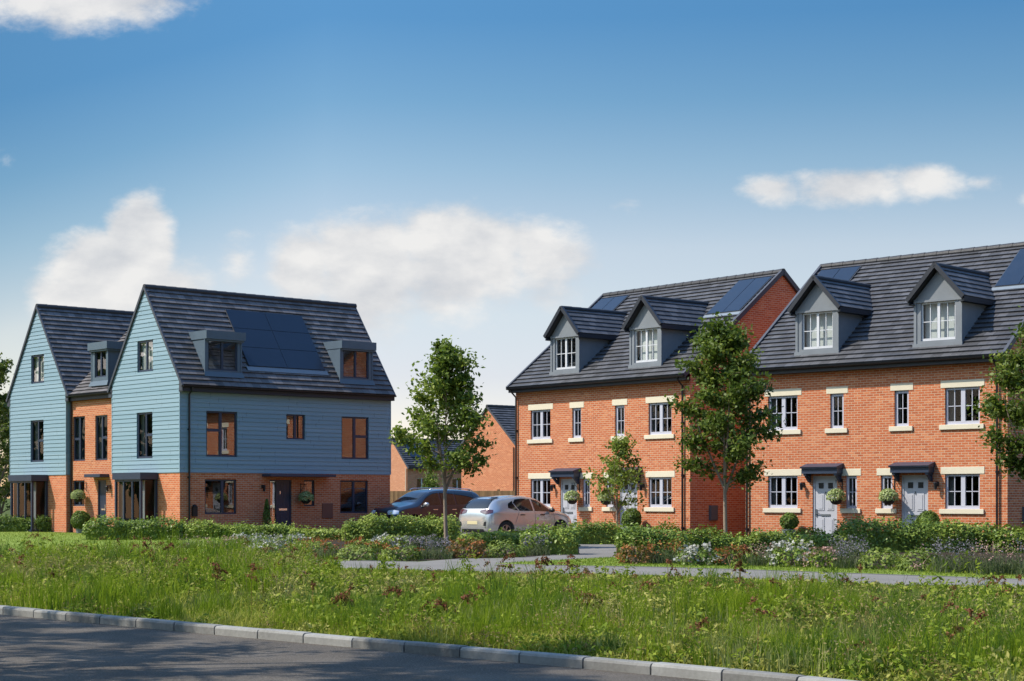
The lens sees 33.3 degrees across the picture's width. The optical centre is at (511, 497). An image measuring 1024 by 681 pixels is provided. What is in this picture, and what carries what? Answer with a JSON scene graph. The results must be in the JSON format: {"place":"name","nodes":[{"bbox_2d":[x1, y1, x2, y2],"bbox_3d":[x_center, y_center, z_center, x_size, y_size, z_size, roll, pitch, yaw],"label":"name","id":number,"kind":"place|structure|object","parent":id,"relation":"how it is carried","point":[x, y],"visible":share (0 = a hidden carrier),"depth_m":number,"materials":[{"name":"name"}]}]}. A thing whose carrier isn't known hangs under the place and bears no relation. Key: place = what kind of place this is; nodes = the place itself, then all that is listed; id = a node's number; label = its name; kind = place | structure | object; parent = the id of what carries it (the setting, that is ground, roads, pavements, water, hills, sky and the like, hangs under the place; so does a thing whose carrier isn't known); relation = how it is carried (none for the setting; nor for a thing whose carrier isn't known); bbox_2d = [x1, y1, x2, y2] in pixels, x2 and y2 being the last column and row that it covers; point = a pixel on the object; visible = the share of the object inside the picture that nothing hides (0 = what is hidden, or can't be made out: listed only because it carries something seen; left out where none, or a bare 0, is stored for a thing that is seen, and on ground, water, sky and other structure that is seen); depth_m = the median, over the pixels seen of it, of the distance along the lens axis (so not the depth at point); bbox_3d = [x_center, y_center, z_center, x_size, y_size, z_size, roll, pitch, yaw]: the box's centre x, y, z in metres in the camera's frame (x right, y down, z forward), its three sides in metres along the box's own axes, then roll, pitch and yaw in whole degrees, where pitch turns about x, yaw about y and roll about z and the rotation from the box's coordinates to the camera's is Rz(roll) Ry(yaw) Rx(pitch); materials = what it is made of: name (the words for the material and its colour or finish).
{"place":"outdoors","nodes":[
{"label":"outdoors","id":0,"kind":"place"},
{"bbox_2d":[0,409,9,515],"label":"garden tree","id":1,"kind":"object","parent":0,"point":[8,491],"visible":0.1,"depth_m":96.97,"materials":[{"name":"green plant"}]},
{"bbox_2d":[0,532,290,557],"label":"lawn","id":2,"kind":"structure","parent":0,"point":[45,535],"depth_m":57.16,"materials":[{"name":"green plant"}]},
{"bbox_2d":[0,513,51,531],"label":"hedge","id":3,"kind":"object","parent":2,"relation":"on","point":[16,525],"visible":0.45,"depth_m":71.62,"materials":[{"name":"green plant"}]},
{"bbox_2d":[70,510,90,532],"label":"clipped bush","id":4,"kind":"object","parent":2,"relation":"on","point":[79,519],"visible":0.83,"depth_m":68.70,"materials":[{"name":"green plant"}]},
{"bbox_2d":[82,511,185,539],"bbox_3d":[-12.828,0.982,58.037,3.466,1.040,1.330,0,0,0],"label":"hedge","id":5,"kind":"object","parent":2,"relation":"on","point":[97,531],"visible":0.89,"depth_m":57.76,"materials":[{"name":"green plant"}]},
{"bbox_2d":[0,614,708,680],"bbox_3d":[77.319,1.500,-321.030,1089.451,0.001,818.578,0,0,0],"label":"road","id":6,"kind":"structure","parent":0,"point":[36,649],"depth_m":15.62,"materials":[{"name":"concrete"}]},
{"bbox_2d":[0,605,855,680],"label":"kerb","id":7,"kind":"structure","parent":6,"relation":"on","point":[699,672],"depth_m":16.24,"materials":[{"name":"concrete"}]},
{"bbox_2d":[390,438,462,490],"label":"brick gable house","id":8,"kind":"structure","parent":0,"point":[404,474],"depth_m":151.22,"materials":[{"name":"orange brick"}]},
{"bbox_2d":[459,404,514,490],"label":"brick gable house","id":9,"kind":"structure","parent":0,"point":[499,472],"depth_m":114.47,"materials":[{"name":"orange brick"}]},
{"bbox_2d":[1,499,1011,676],"bbox_3d":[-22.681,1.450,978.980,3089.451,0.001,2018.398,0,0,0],"label":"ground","id":10,"kind":"structure","parent":0,"point":[7,511],"depth_m":36.87,"materials":[{"name":"green plant"}]},
{"bbox_2d":[0,352,16,498],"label":"garden tree","id":11,"kind":"object","parent":10,"relation":"on","point":[4,408],"visible":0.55,"depth_m":91.61,"materials":[{"name":"green plant"}]},
{"bbox_2d":[6,304,133,531],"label":"timber clad house","id":12,"kind":"structure","parent":10,"relation":"on","point":[52,369],"depth_m":72.44,"materials":[{"name":"blue wood"}]},
{"bbox_2d":[32,420,42,461],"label":"window","id":13,"kind":"structure","parent":12,"relation":"in","point":[37,422],"depth_m":72.93,"materials":[{"name":"black glass"}]},
{"bbox_2d":[32,354,43,383],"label":"window","id":14,"kind":"structure","parent":12,"relation":"in","point":[39,359],"depth_m":72.59,"materials":[{"name":"clear glass"}]},
{"bbox_2d":[65,331,126,531],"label":"brick link house","id":15,"kind":"structure","parent":10,"relation":"on","point":[90,401],"depth_m":69.33,"materials":[{"name":"brick"}]},
{"bbox_2d":[74,416,84,460],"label":"window","id":16,"kind":"structure","parent":15,"relation":"in","point":[79,419],"depth_m":70.55,"materials":[{"name":"black glass"}]},
{"bbox_2d":[96,415,106,459],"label":"window","id":17,"kind":"structure","parent":15,"relation":"in","point":[102,437],"depth_m":69.24,"materials":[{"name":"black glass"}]},
{"bbox_2d":[98,480,105,524],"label":"door","id":18,"kind":"structure","parent":15,"relation":"in","point":[101,483],"depth_m":68.91,"materials":[{"name":"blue paint"}]},
{"bbox_2d":[107,284,396,529],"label":"timber clad house","id":19,"kind":"structure","parent":10,"relation":"on","point":[232,407],"depth_m":67.02,"materials":[{"name":"blue wood"}]},
{"bbox_2d":[138,412,151,457],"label":"window","id":20,"kind":"structure","parent":19,"relation":"in","point":[142,414],"depth_m":66.31,"materials":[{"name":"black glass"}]},
{"bbox_2d":[138,340,152,371],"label":"window","id":21,"kind":"structure","parent":19,"relation":"in","point":[147,345],"depth_m":65.92,"materials":[{"name":"grey glass"}]},
{"bbox_2d":[205,479,235,513],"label":"window","id":22,"kind":"structure","parent":19,"relation":"in","point":[221,480],"depth_m":65.28,"materials":[{"name":"black glass"}]},
{"bbox_2d":[206,411,236,456],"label":"window","id":23,"kind":"structure","parent":19,"relation":"in","point":[219,430],"depth_m":65.20,"materials":[{"name":"brown glass"}]},
{"bbox_2d":[270,480,290,525],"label":"door","id":24,"kind":"structure","parent":19,"relation":"in","point":[282,487],"depth_m":67.14,"materials":[{"name":"black paint"}]},
{"bbox_2d":[342,416,367,458],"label":"window","id":25,"kind":"structure","parent":19,"relation":"in","point":[354,436],"depth_m":69.47,"materials":[{"name":"brown glass"}]},
{"bbox_2d":[273,539,533,560],"bbox_3d":[-4.784,1.448,52.353,14.356,0.001,27.146,0,0,0],"label":"planting bed","id":26,"kind":"object","parent":10,"relation":"on","point":[341,542],"visible":0.18,"depth_m":46.50,"materials":[{"name":"green plant"}]},
{"bbox_2d":[180,515,294,538],"bbox_3d":[-9.683,1.064,59.856,4.356,0.865,1.419,0,0,0],"label":"hedge","id":27,"kind":"object","parent":26,"relation":"on","point":[192,531],"visible":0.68,"depth_m":59.48,"materials":[{"name":"green plant"}]},
{"bbox_2d":[288,523,342,539],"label":"hedge","id":28,"kind":"object","parent":26,"relation":"on","point":[321,533],"visible":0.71,"depth_m":58.28,"materials":[{"name":"green plant"}]},
{"bbox_2d":[336,544,377,560],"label":"shrub","id":29,"kind":"object","parent":26,"relation":"on","point":[369,551],"visible":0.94,"depth_m":39.06,"materials":[{"name":"green plant"}]},
{"bbox_2d":[342,536,387,551],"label":"shrub","id":30,"kind":"object","parent":26,"relation":"on","point":[373,544],"visible":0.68,"depth_m":45.01,"materials":[{"name":"green plant"}]},
{"bbox_2d":[368,532,410,547],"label":"shrub","id":31,"kind":"object","parent":26,"relation":"on","point":[392,542],"visible":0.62,"depth_m":48.56,"materials":[{"name":"green plant"}]},
{"bbox_2d":[341,512,460,541],"bbox_3d":[-3.645,0.992,56.533,3.967,1.040,1.527,0,0,0],"label":"hedge","id":32,"kind":"object","parent":26,"relation":"on","point":[351,530],"visible":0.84,"depth_m":56.12,"materials":[{"name":"green plant"}]},
{"bbox_2d":[377,544,424,560],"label":"shrub","id":33,"kind":"object","parent":26,"relation":"on","point":[415,551],"visible":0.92,"depth_m":39.08,"materials":[{"name":"green plant"}]},
{"bbox_2d":[404,533,448,548],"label":"shrub","id":34,"kind":"object","parent":26,"relation":"on","point":[413,541],"visible":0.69,"depth_m":47.95,"materials":[{"name":"purple plant"}]},
{"bbox_2d":[411,535,457,558],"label":"shrub","id":35,"kind":"object","parent":26,"relation":"on","point":[433,553],"visible":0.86,"depth_m":40.18,"materials":[{"name":"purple plant"}]},
{"bbox_2d":[389,335,496,545],"bbox_3d":[-1.970,-1.603,49.167,3.199,6.114,3.348,0,0,0],"label":"street tree","id":36,"kind":"object","parent":26,"relation":"on","point":[447,360],"visible":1,"depth_m":48.75,"materials":[{"name":"green plant"}]},
{"bbox_2d":[447,537,490,557],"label":"shrub","id":37,"kind":"object","parent":26,"relation":"on","point":[479,545],"visible":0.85,"depth_m":40.71,"materials":[{"name":"green plant"}]},
{"bbox_2d":[456,523,536,546],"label":"hedge","id":38,"kind":"object","parent":26,"relation":"on","point":[488,538],"visible":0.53,"depth_m":49.60,"materials":[{"name":"green plant"}]},
{"bbox_2d":[483,538,528,557],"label":"shrub","id":39,"kind":"object","parent":26,"relation":"on","point":[493,548],"visible":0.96,"depth_m":41.25,"materials":[{"name":"green plant"}]},
{"bbox_2d":[520,532,551,555],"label":"shrub","id":40,"kind":"object","parent":26,"relation":"on","point":[535,551],"visible":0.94,"depth_m":42.45,"materials":[{"name":"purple plant"}]},
{"bbox_2d":[519,517,580,554],"bbox_3d":[0.964,1.000,43.474,1.606,1.009,1.316,0,0,0],"label":"hedge","id":41,"kind":"object","parent":26,"relation":"on","point":[566,542],"visible":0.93,"depth_m":43.20,"materials":[{"name":"green plant"}]},
{"bbox_2d":[420,591,477,618],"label":"dock plant","id":42,"kind":"object","parent":10,"relation":"on","point":[440,604],"visible":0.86,"depth_m":18.97,"materials":[{"name":"green plant"}]},
{"bbox_2d":[390,489,514,502],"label":"timber fence","id":43,"kind":"object","parent":10,"relation":"on","point":[395,495],"visible":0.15,"depth_m":87.48,"materials":[{"name":"brown wood"}]},
{"bbox_2d":[0,535,1004,651],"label":"rusty seed heads","id":44,"kind":"object","parent":10,"relation":"on","point":[397,590],"visible":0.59,"depth_m":21.21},
{"bbox_2d":[0,539,1004,680],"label":"browned weeds","id":45,"kind":"object","parent":10,"relation":"on","point":[559,639],"visible":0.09,"depth_m":17.44,"materials":[{"name":"plant"}]},
{"bbox_2d":[0,517,1023,680],"bbox_3d":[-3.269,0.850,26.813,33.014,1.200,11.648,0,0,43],"label":"fresh grass","id":46,"kind":"structure","parent":10,"relation":"on","point":[744,598],"depth_m":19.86,"materials":[{"name":"green plant"}]},
{"bbox_2d":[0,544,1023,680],"bbox_3d":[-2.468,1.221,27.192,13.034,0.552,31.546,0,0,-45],"label":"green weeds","id":47,"kind":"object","parent":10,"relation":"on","point":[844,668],"visible":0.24,"depth_m":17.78,"materials":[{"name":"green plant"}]},
{"bbox_2d":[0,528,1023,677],"bbox_3d":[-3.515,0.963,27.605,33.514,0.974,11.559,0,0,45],"label":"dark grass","id":48,"kind":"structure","parent":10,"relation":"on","point":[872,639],"depth_m":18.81,"materials":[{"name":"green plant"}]},
{"bbox_2d":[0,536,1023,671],"bbox_3d":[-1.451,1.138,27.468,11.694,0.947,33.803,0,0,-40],"label":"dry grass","id":49,"kind":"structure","parent":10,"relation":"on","point":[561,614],"depth_m":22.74,"materials":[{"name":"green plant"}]},
{"bbox_2d":[0,531,1023,587],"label":"lawn grass","id":50,"kind":"structure","parent":10,"relation":"on","point":[677,565],"depth_m":35.97,"materials":[{"name":"green plant"}]},
{"bbox_2d":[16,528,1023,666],"bbox_3d":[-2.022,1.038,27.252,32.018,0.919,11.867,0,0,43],"label":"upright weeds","id":51,"kind":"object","parent":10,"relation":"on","point":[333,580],"visible":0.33,"depth_m":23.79,"materials":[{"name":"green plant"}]},
{"bbox_2d":[571,518,621,543],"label":"hedge","id":52,"kind":"object","parent":10,"relation":"on","point":[604,532],"visible":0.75,"depth_m":52.64,"materials":[{"name":"green plant"}]},
{"bbox_2d":[506,268,799,536],"bbox_3d":[6.688,-3.352,65.010,10.230,9.704,9.580,0,0,-39],"label":"brick semi detached pair","id":53,"kind":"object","parent":10,"relation":"on","point":[586,384],"visible":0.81,"depth_m":61.73,"materials":[{"name":"orange brick"}]},
{"bbox_2d":[527,403,552,443],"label":"window","id":54,"kind":"structure","parent":53,"relation":"in","point":[536,408],"depth_m":64.66,"materials":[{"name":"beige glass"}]},
{"bbox_2d":[528,473,552,507],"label":"window","id":55,"kind":"structure","parent":53,"relation":"in","point":[536,477],"depth_m":64.66,"materials":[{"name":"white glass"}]},
{"bbox_2d":[561,479,576,527],"bbox_3d":[2.148,0.360,63.376,0.120,2.080,0.920,0,0,-39],"label":"door","id":56,"kind":"structure","parent":53,"relation":"in","point":[570,510],"depth_m":63.39,"materials":[{"name":"grey paint"}]},
{"bbox_2d":[568,402,583,441],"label":"window","id":57,"kind":"structure","parent":53,"relation":"in","point":[576,406],"depth_m":63.15,"materials":[{"name":"beige glass"}]},
{"bbox_2d":[611,399,626,440],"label":"window","id":58,"kind":"structure","parent":53,"relation":"in","point":[620,402],"depth_m":61.37,"materials":[{"name":"white glass"}]},
{"bbox_2d":[620,479,636,531],"bbox_3d":[4.193,0.360,60.893,0.120,2.080,0.920,0,0,-39],"label":"door","id":59,"kind":"structure","parent":53,"relation":"in","point":[622,493],"depth_m":60.95,"materials":[{"name":"grey paint"}]},
{"bbox_2d":[644,396,674,438],"bbox_3d":[5.228,-2.753,59.671,0.307,1.525,1.475,0,0,-39],"label":"window","id":60,"kind":"structure","parent":53,"relation":"in","point":[654,401],"depth_m":59.67,"materials":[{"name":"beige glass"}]},
{"bbox_2d":[644,471,674,511],"bbox_3d":[5.228,-0.182,59.671,0.307,1.465,1.475,0,0,-39],"label":"window","id":61,"kind":"structure","parent":53,"relation":"in","point":[654,475],"depth_m":59.63,"materials":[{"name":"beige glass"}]},
{"bbox_2d":[723,544,756,591],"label":"dock plant","id":62,"kind":"object","parent":10,"relation":"on","point":[739,565],"visible":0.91,"depth_m":21.95,"materials":[{"name":"green plant"}]},
{"bbox_2d":[497,557,1023,578],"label":"lawn strip","id":63,"kind":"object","parent":10,"relation":"on","point":[724,567],"visible":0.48,"depth_m":34.70,"materials":[{"name":"green plant"}]},
{"bbox_2d":[613,540,660,563],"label":"shrub","id":64,"kind":"object","parent":63,"relation":"on","point":[646,557],"visible":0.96,"depth_m":37.17,"materials":[{"name":"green plant"}]},
{"bbox_2d":[673,542,724,565],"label":"shrub","id":65,"kind":"object","parent":63,"relation":"on","point":[689,554],"visible":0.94,"depth_m":36.19,"materials":[{"name":"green plant"}]},
{"bbox_2d":[764,538,816,566],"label":"shrub","id":66,"kind":"object","parent":63,"relation":"on","point":[789,550],"visible":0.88,"depth_m":35.42,"materials":[{"name":"green plant"}]},
{"bbox_2d":[802,546,838,567],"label":"shrub","id":67,"kind":"object","parent":63,"relation":"on","point":[820,555],"visible":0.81,"depth_m":34.95,"materials":[{"name":"green plant"}]},
{"bbox_2d":[825,537,871,568],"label":"shrub","id":68,"kind":"object","parent":63,"relation":"on","point":[847,563],"visible":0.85,"depth_m":34.55,"materials":[{"name":"green plant"}]},
{"bbox_2d":[855,547,902,569],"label":"shrub","id":69,"kind":"object","parent":63,"relation":"on","point":[883,561],"visible":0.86,"depth_m":34.17,"materials":[{"name":"green plant"}]},
{"bbox_2d":[892,544,941,571],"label":"shrub","id":70,"kind":"object","parent":63,"relation":"on","point":[907,563],"visible":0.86,"depth_m":33.42,"materials":[{"name":"green plant"}]},
{"bbox_2d":[926,536,992,572],"bbox_3d":[8.564,1.086,32.913,1.351,0.735,1.398,0,0,0],"label":"shrub","id":71,"kind":"object","parent":63,"relation":"on","point":[951,564],"visible":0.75,"depth_m":32.77,"materials":[{"name":"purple plant"}]},
{"bbox_2d":[965,534,1022,574],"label":"shrub","id":72,"kind":"object","parent":63,"relation":"on","point":[997,568],"visible":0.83,"depth_m":32.00,"materials":[{"name":"green plant"}]},
{"bbox_2d":[627,552,1023,568],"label":"flower bed","id":73,"kind":"object","parent":10,"relation":"on","point":[976,554],"depth_m":41.80,"materials":[{"name":"green plant"}]},
{"bbox_2d":[621,508,641,526],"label":"clipped bush","id":74,"kind":"object","parent":73,"relation":"on","point":[632,517],"visible":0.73,"depth_m":59.74,"materials":[{"name":"green plant"}]},
{"bbox_2d":[613,517,687,556],"bbox_3d":[3.392,0.979,41.819,1.828,1.026,1.659,0,0,0],"label":"hedge","id":75,"kind":"object","parent":73,"relation":"on","point":[630,535],"visible":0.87,"depth_m":41.45,"materials":[{"name":"green plant"}]},
{"bbox_2d":[643,536,684,563],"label":"shrub","id":76,"kind":"object","parent":73,"relation":"on","point":[659,558],"visible":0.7,"depth_m":37.17,"materials":[{"name":"green plant"}]},
{"bbox_2d":[682,524,756,551],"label":"hedge","id":77,"kind":"object","parent":73,"relation":"on","point":[696,537],"visible":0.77,"depth_m":45.13,"materials":[{"name":"green plant"}]},
{"bbox_2d":[664,311,786,534],"bbox_3d":[5.912,-1.777,46.013,3.203,6.457,3.377,0,0,-38],"label":"street tree","id":78,"kind":"object","parent":73,"relation":"on","point":[731,345],"visible":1,"depth_m":45.75,"materials":[{"name":"green plant"}]},
{"bbox_2d":[710,544,747,565],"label":"shrub","id":79,"kind":"object","parent":73,"relation":"on","point":[719,551],"visible":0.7,"depth_m":36.21,"materials":[{"name":"green plant"}]},
{"bbox_2d":[780,512,799,534],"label":"clipped bush","id":80,"kind":"object","parent":73,"relation":"on","point":[787,520],"visible":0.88,"depth_m":54.80,"materials":[{"name":"green plant"}]},
{"bbox_2d":[748,525,844,551],"bbox_3d":[7.552,1.128,45.463,2.534,0.747,1.406,0,0,0],"label":"hedge","id":81,"kind":"object","parent":73,"relation":"on","point":[818,539],"visible":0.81,"depth_m":45.11,"materials":[{"name":"green plant"}]},
{"bbox_2d":[819,533,868,556],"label":"shrub","id":82,"kind":"object","parent":73,"relation":"on","point":[851,550],"visible":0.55,"depth_m":41.87,"materials":[{"name":"green plant"}]},
{"bbox_2d":[833,514,997,551],"bbox_3d":[10.708,0.976,45.585,4.350,1.088,1.770,0,0,0],"label":"hedge","id":83,"kind":"object","parent":73,"relation":"on","point":[900,538],"visible":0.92,"depth_m":45.13,"materials":[{"name":"green plant"}]},
{"bbox_2d":[966,305,1023,481],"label":"street tree","id":84,"kind":"object","parent":73,"relation":"on","point":[1009,374],"visible":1,"depth_m":43.07,"materials":[{"name":"green plant"}]},
{"bbox_2d":[988,520,1023,552],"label":"hedge","id":85,"kind":"object","parent":73,"relation":"on","point":[1016,532],"visible":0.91,"depth_m":44.55,"materials":[{"name":"green plant"}]},
{"bbox_2d":[745,242,1023,536],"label":"brick semi detached pair","id":86,"kind":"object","parent":10,"relation":"on","point":[874,367],"visible":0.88,"depth_m":53.66,"materials":[{"name":"orange brick"}]},
{"bbox_2d":[763,469,801,512],"bbox_3d":[8.872,-0.182,55.758,1.475,1.465,0.307,0,0,43],"label":"window","id":87,"kind":"structure","parent":86,"relation":"in","point":[773,474],"depth_m":55.73,"materials":[{"name":"white glass"}]},
{"bbox_2d":[764,388,801,434],"bbox_3d":[8.872,-2.753,55.758,1.475,1.525,0.307,0,0,43],"label":"window","id":88,"kind":"structure","parent":86,"relation":"in","point":[784,394],"depth_m":55.67,"materials":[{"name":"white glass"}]},
{"bbox_2d":[813,476,836,535],"bbox_3d":[10.029,0.360,54.631,0.920,2.080,0.120,0,0,43],"label":"door","id":89,"kind":"structure","parent":86,"relation":"in","point":[824,512],"depth_m":54.66,"materials":[{"name":"grey paint"}]},
{"bbox_2d":[825,386,847,432],"bbox_3d":[10.369,-2.748,54.355,0.825,1.515,0.307,0,0,43],"label":"window","id":90,"kind":"structure","parent":86,"relation":"in","point":[834,391],"depth_m":54.33,"materials":[{"name":"white glass"}]},
{"bbox_2d":[840,469,860,512],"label":"window","id":91,"kind":"structure","parent":86,"relation":"in","point":[850,473],"depth_m":53.96,"materials":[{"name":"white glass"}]},
{"bbox_2d":[875,468,896,512],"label":"window","id":92,"kind":"structure","parent":86,"relation":"in","point":[885,472],"depth_m":53.10,"materials":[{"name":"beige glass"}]},
{"bbox_2d":[878,478,898,504],"bbox_3d":[11.591,-0.170,52.609,0.630,0.820,0.676,0,0,43],"label":"hanging basket","id":93,"kind":"object","parent":86,"relation":"attached to","point":[890,494],"visible":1,"depth_m":52.46,"materials":[{"name":"green plant"}]},
{"bbox_2d":[889,383,912,430],"bbox_3d":[12.062,-2.748,52.759,0.825,1.515,0.307,0,0,43],"label":"window","id":94,"kind":"structure","parent":86,"relation":"in","point":[904,387],"depth_m":52.75,"materials":[{"name":"beige glass"}]},
{"bbox_2d":[902,475,927,526],"bbox_3d":[12.375,0.360,52.426,0.920,2.080,0.120,0,0,43],"label":"door","id":95,"kind":"structure","parent":86,"relation":"in","point":[914,487],"depth_m":52.44,"materials":[{"name":"grey paint"}]},
{"bbox_2d":[939,379,984,429],"bbox_3d":[13.560,-2.753,51.349,1.475,1.525,0.307,0,0,43],"label":"window","id":96,"kind":"structure","parent":86,"relation":"in","point":[951,423],"depth_m":51.35,"materials":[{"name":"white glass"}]},
{"bbox_2d":[939,466,984,513],"bbox_3d":[13.560,-0.182,51.349,1.475,1.465,0.307,0,0,43],"label":"window","id":97,"kind":"structure","parent":86,"relation":"in","point":[951,473],"depth_m":51.34,"materials":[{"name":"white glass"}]},
{"bbox_2d":[0,0,1023,498],"label":"sky","id":98,"kind":"structure","parent":0,"point":[470,171],"materials":[{"name":"blue"}]},
{"bbox_2d":[20,552,1023,586],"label":"path","id":99,"kind":"structure","parent":0,"point":[886,578],"depth_m":33.26,"materials":[{"name":"concrete"}]},
{"bbox_2d":[422,532,622,563],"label":"driveway","id":100,"kind":"structure","parent":0,"point":[595,550],"depth_m":41.76,"materials":[{"name":"concrete"}]},
{"bbox_2d":[370,488,478,525],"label":"parked car","id":101,"kind":"object","parent":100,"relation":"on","point":[422,502],"visible":0.52,"depth_m":68.38,"materials":[{"name":"blue paint"}]},
{"bbox_2d":[459,495,571,536],"bbox_3d":[0.176,0.710,60.076,4.157,1.557,2.120,0,0,-42],"label":"parked car","id":102,"kind":"object","parent":100,"relation":"on","point":[504,512],"visible":0.79,"depth_m":58.93,"materials":[{"name":"silver metal"}]},
{"bbox_2d":[579,429,650,526],"bbox_3d":[3.598,-0.421,57.382,2.450,3.752,2.447,0,0,-18],"label":"street tree","id":103,"kind":"object","parent":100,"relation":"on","point":[615,466],"visible":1,"depth_m":57.44,"materials":[{"name":"green plant"}]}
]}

